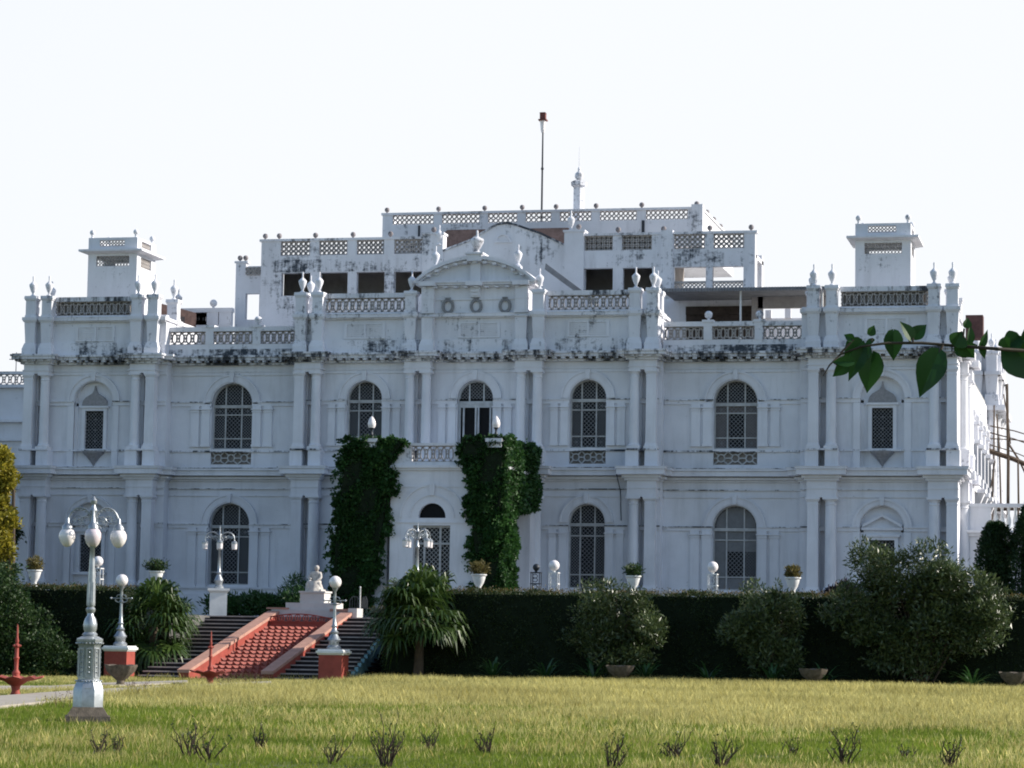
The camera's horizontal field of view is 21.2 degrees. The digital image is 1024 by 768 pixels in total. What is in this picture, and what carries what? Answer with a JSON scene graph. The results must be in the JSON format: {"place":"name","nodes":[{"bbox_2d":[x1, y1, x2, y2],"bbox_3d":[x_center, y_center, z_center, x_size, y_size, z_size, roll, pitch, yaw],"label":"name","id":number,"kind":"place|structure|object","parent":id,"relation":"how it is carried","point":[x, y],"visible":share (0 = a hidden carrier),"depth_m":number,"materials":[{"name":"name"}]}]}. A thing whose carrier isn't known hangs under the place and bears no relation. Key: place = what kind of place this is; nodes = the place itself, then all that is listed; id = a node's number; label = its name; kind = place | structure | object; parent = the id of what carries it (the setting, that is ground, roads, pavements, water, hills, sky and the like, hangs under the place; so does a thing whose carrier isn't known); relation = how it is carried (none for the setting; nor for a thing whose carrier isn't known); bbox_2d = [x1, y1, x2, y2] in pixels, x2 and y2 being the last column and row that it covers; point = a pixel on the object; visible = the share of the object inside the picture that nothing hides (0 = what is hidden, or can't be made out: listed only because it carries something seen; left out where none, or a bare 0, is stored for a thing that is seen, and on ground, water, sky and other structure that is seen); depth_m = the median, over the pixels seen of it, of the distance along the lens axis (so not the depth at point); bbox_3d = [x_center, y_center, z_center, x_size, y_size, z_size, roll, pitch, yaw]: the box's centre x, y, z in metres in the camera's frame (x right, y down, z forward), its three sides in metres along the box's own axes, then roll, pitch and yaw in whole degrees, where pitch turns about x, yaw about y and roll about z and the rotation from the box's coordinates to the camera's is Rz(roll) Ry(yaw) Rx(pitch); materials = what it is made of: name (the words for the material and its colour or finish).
{"place":"outdoors","nodes":[
{"label":"outdoors","id":0,"kind":"place"},
{"bbox_2d":[0,371,23,578],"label":"palace wing","id":1,"kind":"structure","parent":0,"point":[11,406],"depth_m":146.75,"materials":[{"name":"white paint"}]},
{"bbox_2d":[0,680,270,707],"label":"path","id":2,"kind":"structure","parent":0,"point":[14,699],"depth_m":68.50,"materials":[{"name":"grey concrete"}]},
{"bbox_2d":[104,664,137,684],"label":"stone planter","id":3,"kind":"object","parent":2,"relation":"on","point":[120,673],"visible":0.83,"depth_m":85.70,"materials":[{"name":"grey stone"}]},
{"bbox_2d":[133,614,332,676],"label":"terrace","id":4,"kind":"structure","parent":0,"point":[202,617],"depth_m":112.94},
{"bbox_2d":[0,443,23,583],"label":"tree","id":5,"kind":"object","parent":4,"relation":"on","point":[9,475],"visible":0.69,"depth_m":124.92,"materials":[{"name":"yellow plant"}]},
{"bbox_2d":[0,510,24,571],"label":"tree","id":6,"kind":"object","parent":4,"relation":"on","point":[8,521],"visible":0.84,"depth_m":118.18,"materials":[{"name":"yellow plant"}]},
{"bbox_2d":[0,490,26,581],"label":"tree","id":7,"kind":"object","parent":4,"relation":"on","point":[19,533],"visible":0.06,"depth_m":130.41,"materials":[{"name":"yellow plant"}]},
{"bbox_2d":[25,555,44,586],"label":"potted plant","id":8,"kind":"object","parent":4,"relation":"on","point":[34,571],"visible":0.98,"depth_m":112.25,"materials":[{"name":"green plant"}]},
{"bbox_2d":[95,556,103,590],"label":"globe lamp","id":9,"kind":"object","parent":4,"relation":"on","point":[98,561],"visible":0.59,"depth_m":112.10,"materials":[{"name":"white paint"}]},
{"bbox_2d":[66,582,192,602],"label":"border plants","id":10,"kind":"object","parent":4,"relation":"on","point":[184,598],"visible":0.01,"depth_m":120.87,"materials":[{"name":"green plant"}]},
{"bbox_2d":[142,557,171,613],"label":"potted plant","id":11,"kind":"object","parent":4,"relation":"on","point":[157,570],"visible":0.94,"depth_m":111.06,"materials":[{"name":"green plant"}]},
{"bbox_2d":[202,527,237,615],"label":"lamp post","id":12,"kind":"object","parent":4,"relation":"on","point":[218,592],"visible":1,"depth_m":115.04,"materials":[{"name":"white metal"}]},
{"bbox_2d":[196,588,279,615],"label":"border plants","id":13,"kind":"object","parent":4,"relation":"on","point":[250,606],"visible":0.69,"depth_m":120.04,"materials":[{"name":"green plant"}]},
{"bbox_2d":[257,571,307,613],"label":"garden bush","id":14,"kind":"object","parent":4,"relation":"on","point":[286,596],"visible":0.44,"depth_m":119.66,"materials":[{"name":"green plant"}]},
{"bbox_2d":[266,591,362,617],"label":"statue pedestal","id":15,"kind":"object","parent":4,"relation":"on","point":[312,602],"visible":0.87,"depth_m":113.74,"materials":[{"name":"stone"}]},
{"bbox_2d":[305,565,325,590],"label":"statue","id":16,"kind":"object","parent":15,"relation":"on","point":[313,583],"visible":1,"depth_m":114.04,"materials":[{"name":"stone"}]},
{"bbox_2d":[349,596,361,608],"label":"garden chair","id":17,"kind":"object","parent":4,"relation":"on","point":[354,601],"visible":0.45,"depth_m":118.46,"materials":[{"name":"metal"}]},
{"bbox_2d":[359,586,360,608],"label":"terrace post","id":18,"kind":"object","parent":4,"relation":"on","point":[360,598],"visible":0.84,"depth_m":116.69,"materials":[{"name":"white paint"}]},
{"bbox_2d":[361,596,369,616],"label":"garden chair","id":19,"kind":"object","parent":4,"relation":"on","point":[364,598],"visible":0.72,"depth_m":118.02,"materials":[{"name":"metal"}]},
{"bbox_2d":[369,606,384,617],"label":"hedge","id":20,"kind":"object","parent":4,"relation":"on","point":[377,614],"visible":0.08,"depth_m":115.59,"materials":[{"name":"green plant"}]},
{"bbox_2d":[402,524,432,570],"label":"lamp post","id":21,"kind":"object","parent":4,"relation":"on","point":[406,542],"visible":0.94,"depth_m":109.48,"materials":[{"name":"white metal"}]},
{"bbox_2d":[468,559,490,587],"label":"potted plant","id":22,"kind":"object","parent":4,"relation":"on","point":[477,570],"visible":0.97,"depth_m":108.11,"materials":[{"name":"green plant"}]},
{"bbox_2d":[10,147,1010,617],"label":"palace","id":23,"kind":"structure","parent":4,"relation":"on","point":[648,403],"depth_m":129.88,"materials":[{"name":"paint"}]},
{"bbox_2d":[209,504,248,584],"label":"window","id":24,"kind":"structure","parent":23,"relation":"in","point":[232,518],"depth_m":132.61,"materials":[{"name":"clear glass"}]},
{"bbox_2d":[213,384,251,448],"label":"window","id":25,"kind":"structure","parent":23,"relation":"in","point":[232,424],"depth_m":133.19,"materials":[{"name":"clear glass"}]},
{"bbox_2d":[348,381,381,442],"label":"window","id":26,"kind":"structure","parent":23,"relation":"in","point":[365,402],"depth_m":131.03,"materials":[{"name":"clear glass"}]},
{"bbox_2d":[322,434,410,616],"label":"ivy","id":27,"kind":"object","parent":23,"relation":"attached to","point":[361,517],"visible":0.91,"depth_m":121.67,"materials":[{"name":"green plant"}]},
{"bbox_2d":[368,416,375,437],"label":"pier lamp","id":28,"kind":"object","parent":23,"relation":"attached to","point":[371,423],"visible":1,"depth_m":122.22,"materials":[{"name":"glass"}]},
{"bbox_2d":[459,381,492,442],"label":"balcony door","id":29,"kind":"structure","parent":23,"relation":"in","point":[476,402],"depth_m":129.82,"materials":[{"name":"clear glass"}]},
{"bbox_2d":[492,416,499,435],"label":"pier lamp","id":30,"kind":"object","parent":23,"relation":"attached to","point":[496,423],"visible":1,"depth_m":120.97,"materials":[{"name":"glass"}]},
{"bbox_2d":[454,433,544,594],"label":"ivy","id":31,"kind":"object","parent":23,"relation":"attached to","point":[500,498],"visible":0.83,"depth_m":120.67,"materials":[{"name":"green plant"}]},
{"bbox_2d":[538,112,547,221],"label":"roof mast","id":32,"kind":"object","parent":23,"relation":"on","point":[543,120],"visible":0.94,"depth_m":146.47,"materials":[{"name":"metal"}]},
{"bbox_2d":[569,504,604,588],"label":"window","id":33,"kind":"structure","parent":23,"relation":"in","point":[587,522],"depth_m":128.03,"materials":[{"name":"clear glass"}]},
{"bbox_2d":[570,380,605,447],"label":"window","id":34,"kind":"structure","parent":23,"relation":"in","point":[588,398],"depth_m":128.59,"materials":[{"name":"white glass"}]},
{"bbox_2d":[713,506,756,589],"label":"window","id":35,"kind":"structure","parent":23,"relation":"in","point":[739,565],"depth_m":127.16,"materials":[{"name":"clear glass"}]},
{"bbox_2d":[714,381,757,448],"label":"window","id":36,"kind":"structure","parent":23,"relation":"in","point":[733,391],"depth_m":127.78,"materials":[{"name":"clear glass"}]},
{"bbox_2d":[989,384,1023,525],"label":"scaffolding","id":37,"kind":"object","parent":23,"relation":"attached to","point":[1007,456],"visible":0.73,"depth_m":147.19,"materials":[{"name":"brown wood"}]},
{"bbox_2d":[530,564,541,594],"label":"globe lamp","id":38,"kind":"object","parent":4,"relation":"on","point":[536,567],"visible":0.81,"depth_m":108.04,"materials":[{"name":"metal"}]},
{"bbox_2d":[548,560,559,591],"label":"globe lamp","id":39,"kind":"object","parent":4,"relation":"on","point":[553,565],"visible":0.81,"depth_m":107.88,"materials":[{"name":"white paint"}]},
{"bbox_2d":[621,562,645,589],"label":"potted plant","id":40,"kind":"object","parent":4,"relation":"on","point":[633,576],"visible":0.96,"depth_m":106.73,"materials":[{"name":"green plant"}]},
{"bbox_2d":[707,561,718,593],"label":"globe lamp","id":41,"kind":"object","parent":4,"relation":"on","point":[712,566],"visible":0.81,"depth_m":106.49,"materials":[{"name":"white paint"}]},
{"bbox_2d":[784,563,802,597],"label":"potted plant","id":42,"kind":"object","parent":4,"relation":"on","point":[792,572],"visible":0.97,"depth_m":105.38,"materials":[{"name":"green plant"}]},
{"bbox_2d":[820,578,855,597],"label":"garden bush","id":43,"kind":"object","parent":4,"relation":"on","point":[827,589],"visible":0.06,"depth_m":105.43,"materials":[{"name":"plant"}]},
{"bbox_2d":[972,519,1015,598],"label":"cypress","id":44,"kind":"object","parent":4,"relation":"on","point":[992,544],"visible":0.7,"depth_m":117.01,"materials":[{"name":"green plant"}]},
{"bbox_2d":[1007,505,1023,596],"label":"cypress","id":45,"kind":"object","parent":4,"relation":"on","point":[1017,554],"visible":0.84,"depth_m":116.37,"materials":[{"name":"green plant"}]},
{"bbox_2d":[0,674,1023,767],"bbox_3d":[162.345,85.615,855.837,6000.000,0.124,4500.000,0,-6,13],"label":"ground","id":46,"kind":"structure","parent":0,"point":[277,766],"depth_m":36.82,"materials":[{"name":"green plant"}]},
{"bbox_2d":[0,558,37,652],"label":"garden bush","id":47,"kind":"object","parent":46,"relation":"on","point":[13,565],"visible":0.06,"depth_m":107.58,"materials":[{"name":"green plant"}]},
{"bbox_2d":[0,624,43,694],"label":"fountain","id":48,"kind":"object","parent":46,"relation":"on","point":[15,681],"visible":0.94,"depth_m":69.34,"materials":[{"name":"red paint"}]},
{"bbox_2d":[0,562,77,676],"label":"garden bush","id":49,"kind":"object","parent":46,"relation":"on","point":[37,639],"visible":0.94,"depth_m":103.96,"materials":[{"name":"green plant"}]},
{"bbox_2d":[5,580,136,675],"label":"clipped hedge","id":50,"kind":"object","parent":46,"relation":"on","point":[67,604],"visible":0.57,"depth_m":108.58,"materials":[{"name":"green plant"}]},
{"bbox_2d":[41,688,103,706],"bbox_3d":[-9.479,6.774,58.778,1.800,0.478,0.401,0,-6,13],"label":"weed","id":51,"kind":"object","parent":46,"relation":"on","point":[60,698],"visible":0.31,"depth_m":58.94,"materials":[{"name":"green plant"}]},
{"bbox_2d":[59,496,126,723],"bbox_3d":[-7.620,4.107,49.387,1.122,4.160,1.122,5,-7,-34],"label":"lamp post","id":52,"kind":"object","parent":46,"relation":"on","point":[88,697],"visible":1,"depth_m":49.15,"materials":[{"name":"metal"}]},
{"bbox_2d":[86,726,114,754],"bbox_3d":[-5.402,4.739,36.044,0.394,0.448,0.428,0,-6,13],"label":"bare bush","id":53,"kind":"object","parent":46,"relation":"on","point":[103,740],"visible":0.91,"depth_m":35.97,"materials":[{"name":"brown plant"}]},
{"bbox_2d":[111,732,124,751],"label":"bare bush","id":54,"kind":"object","parent":46,"relation":"on","point":[116,743],"visible":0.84,"depth_m":36.63,"materials":[{"name":"brown plant"}]},
{"bbox_2d":[102,574,137,676],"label":"lamp post","id":55,"kind":"object","parent":46,"relation":"on","point":[119,651],"visible":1,"depth_m":104.78,"materials":[{"name":"white metal"}]},
{"bbox_2d":[124,678,152,687],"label":"weed","id":56,"kind":"object","parent":46,"relation":"on","point":[134,683],"visible":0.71,"depth_m":76.82,"materials":[{"name":"green plant"}]},
{"bbox_2d":[99,576,204,674],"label":"fan palm","id":57,"kind":"object","parent":46,"relation":"on","point":[158,598],"visible":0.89,"depth_m":107.51,"materials":[{"name":"green plant"}]},
{"bbox_2d":[169,715,210,757],"bbox_3d":[-4.245,4.678,36.038,0.455,0.607,0.579,5,-7,-39],"label":"bare bush","id":58,"kind":"object","parent":46,"relation":"on","point":[188,742],"visible":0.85,"depth_m":35.93,"materials":[{"name":"brown plant"}]},
{"bbox_2d":[187,726,231,760],"bbox_3d":[-3.835,4.600,34.682,0.514,0.517,0.329,0,-6,13],"label":"bare bush","id":59,"kind":"object","parent":46,"relation":"on","point":[207,745],"visible":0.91,"depth_m":34.72,"materials":[{"name":"brown plant"}]},
{"bbox_2d":[189,631,230,683],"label":"fountain","id":60,"kind":"object","parent":46,"relation":"on","point":[210,674],"visible":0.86,"depth_m":90.95,"materials":[{"name":"red paint"}]},
{"bbox_2d":[214,676,233,682],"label":"weed","id":61,"kind":"object","parent":46,"relation":"on","point":[225,679],"visible":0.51,"depth_m":85.79,"materials":[{"name":"green plant"}]},
{"bbox_2d":[235,675,263,682],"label":"weed","id":62,"kind":"object","parent":46,"relation":"on","point":[249,679],"visible":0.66,"depth_m":89.64,"materials":[{"name":"green plant"}]},
{"bbox_2d":[250,716,268,748],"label":"bare bush","id":63,"kind":"object","parent":46,"relation":"on","point":[257,740],"visible":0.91,"depth_m":38.77,"materials":[{"name":"brown plant"}]},
{"bbox_2d":[137,611,383,679],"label":"garden stair","id":64,"kind":"object","parent":46,"relation":"on","point":[268,643],"visible":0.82,"depth_m":108.58,"materials":[{"name":"red tile"}]},
{"bbox_2d":[316,576,351,679],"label":"lamp post","id":65,"kind":"object","parent":46,"relation":"on","point":[333,658],"visible":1,"depth_m":101.91,"materials":[{"name":"red paint"}]},
{"bbox_2d":[322,731,355,763],"bbox_3d":[-2.205,4.641,34.620,0.357,0.474,0.380,0,-6,13],"label":"bare bush","id":66,"kind":"object","parent":46,"relation":"on","point":[331,756],"visible":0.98,"depth_m":34.58,"materials":[{"name":"brown plant"}]},
{"bbox_2d":[366,708,404,767],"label":"bare bush","id":67,"kind":"object","parent":46,"relation":"on","point":[381,752],"visible":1,"depth_m":33.86,"materials":[{"name":"brown plant"}]},
{"bbox_2d":[360,563,477,676],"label":"fan palm","id":68,"kind":"object","parent":46,"relation":"on","point":[415,587],"visible":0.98,"depth_m":103.59,"materials":[{"name":"green plant"}]},
{"bbox_2d":[417,723,439,749],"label":"bare bush","id":69,"kind":"object","parent":46,"relation":"on","point":[427,741],"visible":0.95,"depth_m":39.44,"materials":[{"name":"brown plant"}]},
{"bbox_2d":[474,722,494,753],"bbox_3d":[-0.380,5.009,38.507,0.298,0.533,0.430,3,-6,-22],"label":"bare bush","id":70,"kind":"object","parent":46,"relation":"on","point":[480,748],"visible":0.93,"depth_m":38.51,"materials":[{"name":"brown plant"}]},
{"bbox_2d":[463,657,509,678],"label":"spiky plant","id":71,"kind":"object","parent":46,"relation":"on","point":[492,672],"visible":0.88,"depth_m":101.65,"materials":[{"name":"green plant"}]},
{"bbox_2d":[524,658,562,678],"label":"spiky plant","id":72,"kind":"object","parent":46,"relation":"on","point":[547,672],"visible":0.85,"depth_m":101.29,"materials":[{"name":"green plant"}]},
{"bbox_2d":[569,658,606,678],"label":"spiky plant","id":73,"kind":"object","parent":46,"relation":"on","point":[590,670],"visible":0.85,"depth_m":100.92,"materials":[{"name":"green plant"}]},
{"bbox_2d":[556,576,669,678],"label":"oleander","id":74,"kind":"object","parent":46,"relation":"on","point":[615,634],"visible":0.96,"depth_m":101.74,"materials":[{"name":"green plant"}]},
{"bbox_2d":[601,729,631,767],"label":"bare bush","id":75,"kind":"object","parent":46,"relation":"on","point":[618,748],"visible":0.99,"depth_m":34.32,"materials":[{"name":"brown plant"}]},
{"bbox_2d":[606,665,634,678],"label":"stone planter","id":76,"kind":"object","parent":46,"relation":"on","point":[623,671],"visible":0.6,"depth_m":99.47,"materials":[{"name":"grey stone"}]},
{"bbox_2d":[620,660,662,678],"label":"spiky plant","id":77,"kind":"object","parent":46,"relation":"on","point":[647,671],"visible":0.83,"depth_m":100.44,"materials":[{"name":"green plant"}]},
{"bbox_2d":[658,724,694,757],"bbox_3d":[2.254,4.981,37.823,0.483,0.542,0.407,6,-7,-41],"label":"bare bush","id":78,"kind":"object","parent":46,"relation":"on","point":[678,751],"visible":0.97,"depth_m":37.74,"materials":[{"name":"brown plant"}]},
{"bbox_2d":[668,660,729,680],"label":"spiky plant","id":79,"kind":"object","parent":46,"relation":"on","point":[704,674],"visible":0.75,"depth_m":99.91,"materials":[{"name":"green plant"}]},
{"bbox_2d":[379,584,1023,685],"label":"clipped hedge","id":80,"kind":"object","parent":46,"relation":"on","point":[518,631],"visible":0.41,"depth_m":103.09,"materials":[{"name":"green plant"}]},
{"bbox_2d":[710,730,743,766],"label":"bare bush","id":81,"kind":"object","parent":46,"relation":"on","point":[717,760],"visible":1,"depth_m":34.82,"materials":[{"name":"brown plant"}]},
{"bbox_2d":[713,577,809,680],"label":"oleander","id":82,"kind":"object","parent":46,"relation":"on","point":[764,623],"visible":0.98,"depth_m":100.53,"materials":[{"name":"green plant"}]},
{"bbox_2d":[750,663,800,681],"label":"spiky plant","id":83,"kind":"object","parent":46,"relation":"on","point":[772,674],"visible":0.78,"depth_m":99.45,"materials":[{"name":"green plant"}]},
{"bbox_2d":[782,737,801,755],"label":"bare bush","id":84,"kind":"object","parent":46,"relation":"on","point":[792,745],"visible":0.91,"depth_m":39.55,"materials":[{"name":"brown plant"}]},
{"bbox_2d":[799,668,827,682],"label":"stone planter","id":85,"kind":"object","parent":46,"relation":"on","point":[814,674],"visible":0.62,"depth_m":97.92,"materials":[{"name":"grey stone"}]},
{"bbox_2d":[784,662,845,682],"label":"spiky plant","id":86,"kind":"object","parent":46,"relation":"on","point":[825,677],"visible":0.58,"depth_m":99.13,"materials":[{"name":"green plant"}]},
{"bbox_2d":[825,722,861,765],"bbox_3d":[4.423,4.824,36.366,0.487,0.647,0.391,0,-6,13],"label":"bare bush","id":87,"kind":"object","parent":46,"relation":"on","point":[841,756],"visible":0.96,"depth_m":36.36,"materials":[{"name":"brown plant"}]},
{"bbox_2d":[897,743,918,757],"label":"bare bush","id":88,"kind":"object","parent":46,"relation":"on","point":[902,753],"visible":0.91,"depth_m":39.02,"materials":[{"name":"brown plant"}]},
{"bbox_2d":[812,534,1023,683],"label":"oleander","id":89,"kind":"object","parent":46,"relation":"on","point":[948,597],"visible":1,"depth_m":99.49,"materials":[{"name":"green plant"}]},
{"bbox_2d":[938,734,965,767],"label":"bare bush","id":90,"kind":"object","parent":46,"relation":"on","point":[949,760],"visible":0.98,"depth_m":35.85,"materials":[{"name":"brown plant"}]},
{"bbox_2d":[948,665,996,685],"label":"spiky plant","id":91,"kind":"object","parent":46,"relation":"on","point":[968,680],"visible":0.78,"depth_m":97.75,"materials":[{"name":"green plant"}]},
{"bbox_2d":[999,672,1023,686],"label":"stone planter","id":92,"kind":"object","parent":46,"relation":"on","point":[1014,678],"visible":0.62,"depth_m":96.36,"materials":[{"name":"grey stone"}]},
{"bbox_2d":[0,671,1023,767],"bbox_3d":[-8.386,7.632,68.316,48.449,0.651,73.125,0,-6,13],"label":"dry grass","id":93,"kind":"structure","parent":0,"point":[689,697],"depth_m":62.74,"materials":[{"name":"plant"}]},
{"bbox_2d":[0,0,1023,529],"label":"sky","id":94,"kind":"structure","parent":0,"point":[206,129],"materials":[{"name":"white"}]},
{"bbox_2d":[823,317,1023,397],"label":"vine branch","id":95,"kind":"object","parent":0,"point":[863,360],"visible":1,"depth_m":4.20,"materials":[{"name":"green plant"}]},
{"bbox_2d":[966,503,1023,589],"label":"garden wing","id":96,"kind":"structure","parent":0,"point":[979,515],"depth_m":126.04,"materials":[{"name":"white paint"}]}
]}

